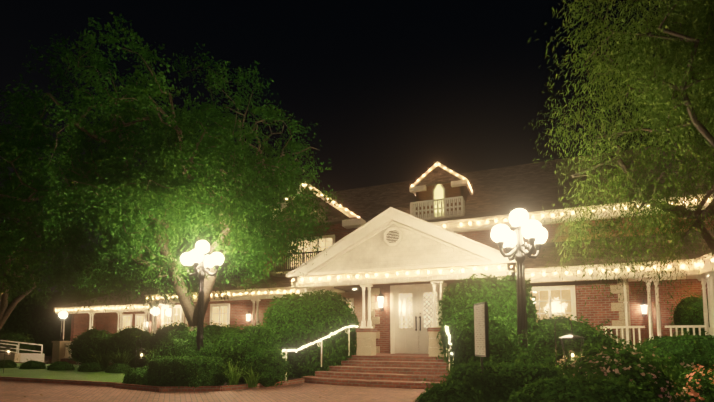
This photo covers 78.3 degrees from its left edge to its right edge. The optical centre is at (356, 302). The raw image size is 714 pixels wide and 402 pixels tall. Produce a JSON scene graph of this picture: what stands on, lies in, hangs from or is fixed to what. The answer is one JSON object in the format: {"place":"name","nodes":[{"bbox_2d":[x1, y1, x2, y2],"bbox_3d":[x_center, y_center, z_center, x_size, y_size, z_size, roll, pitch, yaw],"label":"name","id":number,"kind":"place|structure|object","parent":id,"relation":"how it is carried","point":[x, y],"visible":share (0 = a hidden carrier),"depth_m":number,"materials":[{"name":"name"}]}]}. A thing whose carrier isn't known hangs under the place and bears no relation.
{"place":"outdoors","nodes":[
{"label":"outdoors","id":0,"kind":"place"},
{"bbox_2d":[0,358,18,367],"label":"bush","id":1,"kind":"object","parent":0,"point":[5,365],"depth_m":19.44,"materials":[{"name":"green plant"}]},
{"bbox_2d":[0,331,35,352],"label":"hedge","id":2,"kind":"object","parent":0,"point":[12,336],"depth_m":28.81,"materials":[{"name":"green plant"}]},
{"bbox_2d":[0,194,52,311],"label":"tree","id":3,"kind":"object","parent":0,"point":[24,302],"depth_m":30.26,"materials":[{"name":"green plant"}]},
{"bbox_2d":[42,356,51,362],"bbox_3d":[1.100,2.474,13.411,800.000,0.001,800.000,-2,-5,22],"label":"ground","id":4,"kind":"structure","parent":0,"point":[46,359],"depth_m":31.62,"materials":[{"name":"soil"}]},
{"bbox_2d":[0,133,93,328],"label":"tree","id":5,"kind":"object","parent":4,"relation":"on","point":[9,280],"depth_m":20.31,"materials":[{"name":"green plant"}]},
{"bbox_2d":[0,288,157,362],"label":"building","id":6,"kind":"structure","parent":4,"relation":"on","point":[112,318],"depth_m":29.38,"materials":[{"name":"brick"}]},
{"bbox_2d":[59,318,64,340],"bbox_3d":[-17.045,1.569,25.386,0.240,1.350,0.240,-2,-5,22],"label":"lamp post","id":7,"kind":"object","parent":6,"relation":"on","point":[61,337],"visible":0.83,"depth_m":25.34,"materials":[{"name":"white metal"}]},
{"bbox_2d":[144,324,218,361],"bbox_3d":[-5.289,1.639,13.466,2.326,1.954,2.136,-2,-5,22],"label":"shrub","id":8,"kind":"object","parent":4,"relation":"on","point":[176,343],"depth_m":13.00,"materials":[{"name":"green plant"}]},
{"bbox_2d":[144,353,227,389],"bbox_3d":[-4.593,1.887,11.756,2.231,1.008,1.567,-2,-5,22],"label":"box hedge","id":9,"kind":"object","parent":4,"relation":"on","point":[217,373],"depth_m":11.23,"materials":[{"name":"green plant"}]},
{"bbox_2d":[109,363,304,391],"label":"curb","id":10,"kind":"structure","parent":4,"relation":"on","point":[239,386],"depth_m":11.23,"materials":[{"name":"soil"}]},
{"bbox_2d":[186,253,218,350],"bbox_3d":[-4.699,0.420,13.178,0.801,3.850,0.801,5,-7,-42],"label":"lamp post","id":11,"kind":"object","parent":10,"relation":"on","point":[201,271],"visible":0.71,"depth_m":13.16,"materials":[{"name":"black metal"}]},
{"bbox_2d":[59,209,546,317],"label":"lamp globes","id":12,"kind":"object","parent":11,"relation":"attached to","point":[519,217],"visible":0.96,"depth_m":9.54,"materials":[{"name":"white glass"}]},
{"bbox_2d":[221,361,256,384],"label":"strap plant","id":13,"kind":"object","parent":10,"relation":"on","point":[234,379],"visible":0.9,"depth_m":11.55,"materials":[{"name":"green plant"}]},
{"bbox_2d":[243,366,261,387],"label":"strap plant","id":14,"kind":"object","parent":10,"relation":"on","point":[252,381],"visible":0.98,"depth_m":11.49,"materials":[{"name":"green plant"}]},
{"bbox_2d":[236,344,292,386],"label":"shrub","id":15,"kind":"object","parent":10,"relation":"on","point":[277,370],"depth_m":11.87,"materials":[{"name":"green plant"}]},
{"bbox_2d":[210,327,229,345],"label":"bush","id":16,"kind":"object","parent":4,"relation":"on","point":[213,336],"depth_m":16.15,"materials":[{"name":"green plant"}]},
{"bbox_2d":[144,143,713,361],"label":"house","id":17,"kind":"structure","parent":4,"relation":"on","point":[392,230],"depth_m":15.57,"materials":[{"name":"brick"}]},
{"bbox_2d":[58,164,713,310],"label":"eave bulbs","id":18,"kind":"object","parent":17,"relation":"attached to","point":[451,270],"visible":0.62,"depth_m":14.48,"materials":[{"name":"white glass"}]},
{"bbox_2d":[440,355,579,401],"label":"box hedge","id":19,"kind":"object","parent":4,"relation":"on","point":[529,365],"depth_m":5.74,"materials":[{"name":"green plant"}]},
{"bbox_2d":[511,316,652,367],"bbox_3d":[3.662,1.101,7.402,2.270,1.765,1.998,-2,-5,22],"label":"shrub","id":20,"kind":"object","parent":4,"relation":"on","point":[603,338],"depth_m":7.17,"materials":[{"name":"green plant"}]},
{"bbox_2d":[554,336,693,401],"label":"flowering shrub","id":21,"kind":"object","parent":4,"relation":"on","point":[601,376],"depth_m":5.70,"materials":[{"name":"green plant"}]},
{"bbox_2d":[0,290,112,355],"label":"hedge","id":22,"kind":"object","parent":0,"point":[47,326],"depth_m":36.11,"materials":[{"name":"green plant"}]},
{"bbox_2d":[0,362,143,386],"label":"lawn","id":23,"kind":"structure","parent":0,"point":[75,377],"depth_m":14.85,"materials":[{"name":"plant"}]},
{"bbox_2d":[15,359,49,368],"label":"bush","id":24,"kind":"object","parent":23,"relation":"on","point":[32,365],"depth_m":18.63,"materials":[{"name":"green plant"}]},
{"bbox_2d":[43,359,77,370],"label":"bush","id":25,"kind":"object","parent":23,"relation":"on","point":[51,366],"depth_m":17.94,"materials":[{"name":"green plant"}]},
{"bbox_2d":[77,356,104,371],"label":"bush","id":26,"kind":"object","parent":23,"relation":"on","point":[92,366],"depth_m":17.24,"materials":[{"name":"green plant"}]},
{"bbox_2d":[88,346,116,368],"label":"bush","id":27,"kind":"object","parent":23,"relation":"on","point":[102,360],"depth_m":18.60,"materials":[{"name":"green plant"}]},
{"bbox_2d":[105,361,132,372],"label":"bush","id":28,"kind":"object","parent":23,"relation":"on","point":[122,365],"depth_m":16.62,"materials":[{"name":"green plant"}]},
{"bbox_2d":[105,346,133,363],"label":"bush","id":29,"kind":"object","parent":23,"relation":"on","point":[123,358],"depth_m":17.85,"materials":[{"name":"green plant"}]},
{"bbox_2d":[66,326,112,364],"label":"bush","id":30,"kind":"object","parent":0,"point":[102,339],"depth_m":20.40,"materials":[{"name":"green plant"}]},
{"bbox_2d":[100,323,153,367],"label":"bush","id":31,"kind":"object","parent":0,"point":[119,338],"depth_m":19.58,"materials":[{"name":"green plant"}]},
{"bbox_2d":[144,320,188,356],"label":"bush","id":32,"kind":"object","parent":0,"point":[159,334],"depth_m":18.95,"materials":[{"name":"green plant"}]},
{"bbox_2d":[0,12,349,331],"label":"tree","id":33,"kind":"object","parent":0,"point":[193,212],"depth_m":13.05,"materials":[{"name":"green plant"}]},
{"bbox_2d":[203,319,238,336],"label":"bush","id":34,"kind":"object","parent":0,"point":[214,332],"depth_m":18.00,"materials":[{"name":"green plant"}]},
{"bbox_2d":[205,321,284,382],"bbox_3d":[-3.160,1.549,13.100,2.434,2.004,2.249,-2,-5,22],"label":"shrub","id":35,"kind":"object","parent":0,"point":[252,341],"depth_m":12.56,"materials":[{"name":"green plant"}]},
{"bbox_2d":[0,380,687,401],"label":"paver plaza","id":36,"kind":"structure","parent":0,"point":[10,391],"depth_m":10.39,"materials":[{"name":"brown brick"}]},
{"bbox_2d":[3,340,13,372],"bbox_3d":[-13.079,2.060,16.413,0.353,1.307,0.252,-2,-5,22],"label":"lantern","id":37,"kind":"object","parent":36,"relation":"on","point":[7,353],"visible":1,"depth_m":16.43,"materials":[{"name":"black metal"}]},
{"bbox_2d":[121,363,147,384],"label":"round shrub","id":38,"kind":"object","parent":36,"relation":"on","point":[136,373],"depth_m":11.86,"materials":[{"name":"green plant"}]},
{"bbox_2d":[135,339,146,366],"bbox_3d":[-6.581,1.788,13.298,0.353,1.307,0.252,-2,-5,22],"label":"lantern","id":39,"kind":"object","parent":36,"relation":"on","point":[139,349],"visible":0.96,"depth_m":13.32,"materials":[{"name":"black metal"}]},
{"bbox_2d":[16,386,408,401],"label":"fallen leaves","id":40,"kind":"object","parent":36,"relation":"on","point":[233,398],"visible":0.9,"depth_m":10.31,"materials":[{"name":"brown plant"}]},
{"bbox_2d":[262,289,359,377],"bbox_3d":[-1.601,1.125,14.857,3.471,3.069,2.317,-2,-5,22],"label":"tall hedge","id":41,"kind":"object","parent":36,"relation":"on","point":[356,322],"depth_m":13.96,"materials":[{"name":"green plant"}]},
{"bbox_2d":[281,326,357,380],"bbox_3d":[-1.067,1.565,13.251,2.698,1.742,0.044,4,-6,-35],"label":"handrail","id":42,"kind":"object","parent":36,"relation":"on","point":[286,351],"visible":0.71,"depth_m":13.24,"materials":[{"name":"white metal"}]},
{"bbox_2d":[301,360,450,388],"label":"entrance steps","id":43,"kind":"structure","parent":36,"relation":"on","point":[401,374],"depth_m":12.59,"materials":[{"name":"brick"}]},
{"bbox_2d":[445,325,453,370],"bbox_3d":[2.457,1.428,11.684,0.044,1.742,2.594,-1,-5,7],"label":"handrail","id":44,"kind":"object","parent":36,"relation":"on","point":[449,344],"visible":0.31,"depth_m":11.71,"materials":[{"name":"white metal"}]},
{"bbox_2d":[414,366,498,401],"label":"round shrub","id":45,"kind":"object","parent":36,"relation":"on","point":[463,382],"depth_m":5.33,"materials":[{"name":"green plant"}]},
{"bbox_2d":[474,302,488,372],"bbox_3d":[1.599,0.905,5.870,0.475,1.788,0.536,-2,-5,22],"label":"menu sign","id":46,"kind":"object","parent":36,"relation":"on","point":[481,329],"visible":0.88,"depth_m":5.82,"materials":[{"name":"beige metal"}]},
{"bbox_2d":[435,312,529,371],"bbox_3d":[2.730,1.143,9.293,2.112,2.268,1.991,-2,-5,22],"label":"shrub","id":47,"kind":"object","parent":36,"relation":"on","point":[498,336],"depth_m":8.86,"materials":[{"name":"green plant"}]},
{"bbox_2d":[497,226,541,359],"bbox_3d":[3.546,0.214,9.439,0.799,3.770,0.799,-3,-6,32],"label":"lamp post","id":48,"kind":"object","parent":36,"relation":"on","point":[519,251],"visible":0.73,"depth_m":9.44,"materials":[{"name":"black metal"}]},
{"bbox_2d":[554,317,584,364],"bbox_3d":[3.123,1.023,6.393,0.402,1.627,0.350,-2,-5,22],"label":"lantern","id":49,"kind":"object","parent":36,"relation":"on","point":[571,335],"visible":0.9,"depth_m":6.43,"materials":[{"name":"black metal"}]},
{"bbox_2d":[497,357,679,401],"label":"shrub","id":50,"kind":"object","parent":36,"relation":"on","point":[597,387],"depth_m":4.56,"materials":[{"name":"green plant"}]},
{"bbox_2d":[614,339,689,394],"bbox_3d":[5.280,1.448,8.725,2.219,1.415,2.130,-2,-5,22],"label":"shrub","id":51,"kind":"object","parent":36,"relation":"on","point":[656,355],"depth_m":8.26,"materials":[{"name":"green plant"}]},
{"bbox_3d":[8.114,1.791,6.474,13.814,0.140,11.617,-2,-5,22],"label":"planting bed","id":52,"kind":"object","parent":36,"relation":"on","visible":0},
{"bbox_2d":[644,351,703,387],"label":"flowering bush","id":53,"kind":"object","parent":52,"relation":"on","point":[676,382],"visible":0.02,"depth_m":7.74,"materials":[{"name":"green plant"}]},
{"bbox_2d":[0,0,713,294],"label":"sky","id":54,"kind":"structure","parent":0,"point":[393,90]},
{"bbox_2d":[436,273,538,361],"bbox_3d":[3.820,0.748,12.973,2.938,3.448,2.335,-2,-5,22],"label":"tall hedge","id":55,"kind":"object","parent":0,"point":[534,310],"depth_m":12.28,"materials":[{"name":"green plant"}]},
{"bbox_2d":[533,309,602,339],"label":"bush","id":56,"kind":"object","parent":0,"point":[569,317],"depth_m":12.39,"materials":[{"name":"green plant"}]},
{"bbox_2d":[522,0,713,313],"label":"tree","id":57,"kind":"object","parent":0,"point":[696,28],"depth_m":9.47,"materials":[{"name":"green plant"}]},
{"bbox_2d":[637,330,713,382],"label":"clipped hedge","id":58,"kind":"object","parent":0,"point":[698,345],"depth_m":9.18,"materials":[{"name":"green plant"}]},
{"bbox_2d":[668,286,709,335],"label":"topiary","id":59,"kind":"object","parent":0,"point":[678,312],"depth_m":13.19,"materials":[{"name":"green plant"}]},
{"bbox_2d":[673,364,713,401],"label":"orange shrub","id":60,"kind":"object","parent":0,"point":[707,389],"depth_m":6.92,"materials":[{"name":"plant"}]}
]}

